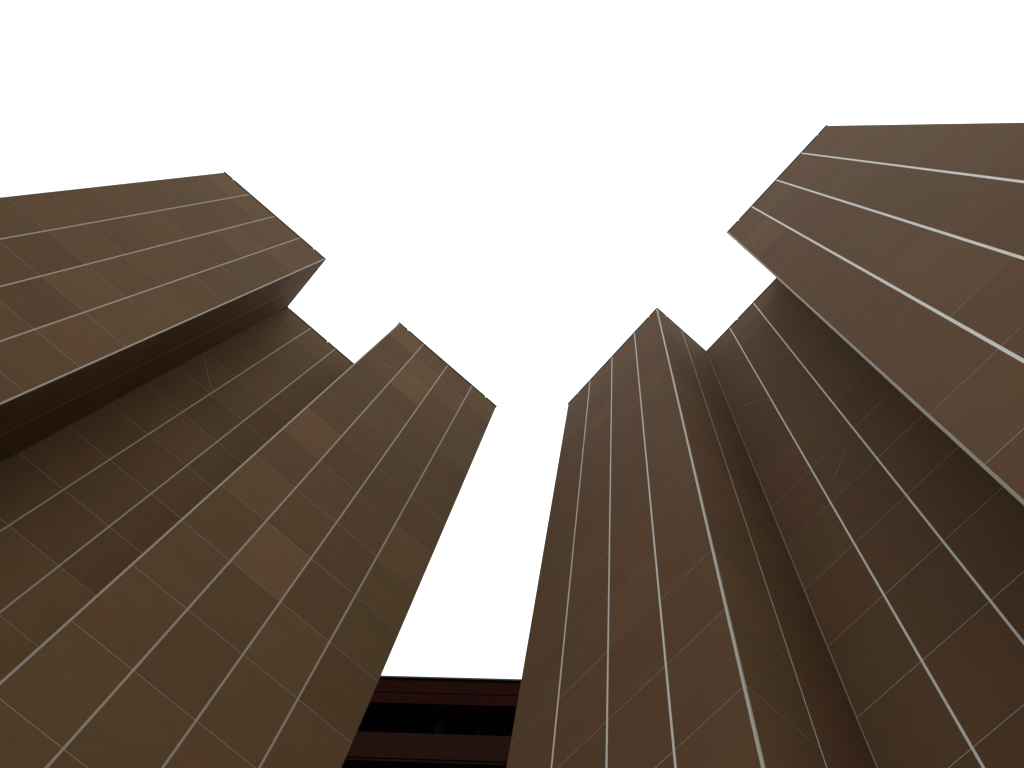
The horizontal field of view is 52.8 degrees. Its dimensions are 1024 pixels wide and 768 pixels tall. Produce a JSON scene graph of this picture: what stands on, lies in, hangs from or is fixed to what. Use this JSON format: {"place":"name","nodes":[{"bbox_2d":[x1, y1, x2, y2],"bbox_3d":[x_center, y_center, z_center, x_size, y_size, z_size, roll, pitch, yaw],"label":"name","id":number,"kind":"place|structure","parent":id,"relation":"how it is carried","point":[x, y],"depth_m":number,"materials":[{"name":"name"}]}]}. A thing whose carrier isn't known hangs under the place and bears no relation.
{"place":"outdoors","nodes":[
{"label":"outdoors","id":0,"kind":"place"},
{"bbox_2d":[0,172,496,767],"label":"granite tower","id":1,"kind":"structure","parent":0,"point":[230,484],"depth_m":18.55,"materials":[{"name":"stone"}]},
{"bbox_2d":[341,675,520,767],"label":"office block","id":2,"kind":"structure","parent":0,"point":[428,722],"depth_m":33.12,"materials":[{"name":"metal"}]},
{"bbox_2d":[357,713,440,733],"bbox_3d":[-3.652,11.041,32.834,2.600,1.620,0.240,0,-76,6],"label":"window","id":3,"kind":"structure","parent":2,"relation":"in","point":[371,722],"depth_m":33.23,"materials":[{"name":"black glass"}]},
{"bbox_2d":[437,715,514,735],"bbox_3d":[-1.065,11.034,32.574,2.600,1.620,0.240,0,-76,6],"label":"window","id":4,"kind":"structure","parent":2,"relation":"in","point":[449,724],"depth_m":32.99,"materials":[{"name":"black glass"}]},
{"bbox_2d":[0,0,1023,678],"label":"sky","id":5,"kind":"structure","parent":0,"point":[517,186],"materials":[{"name":"white"}]},
{"bbox_2d":[506,123,1023,767],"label":"granite tower","id":6,"kind":"structure","parent":0,"point":[786,521],"depth_m":14.17,"materials":[{"name":"stone"}]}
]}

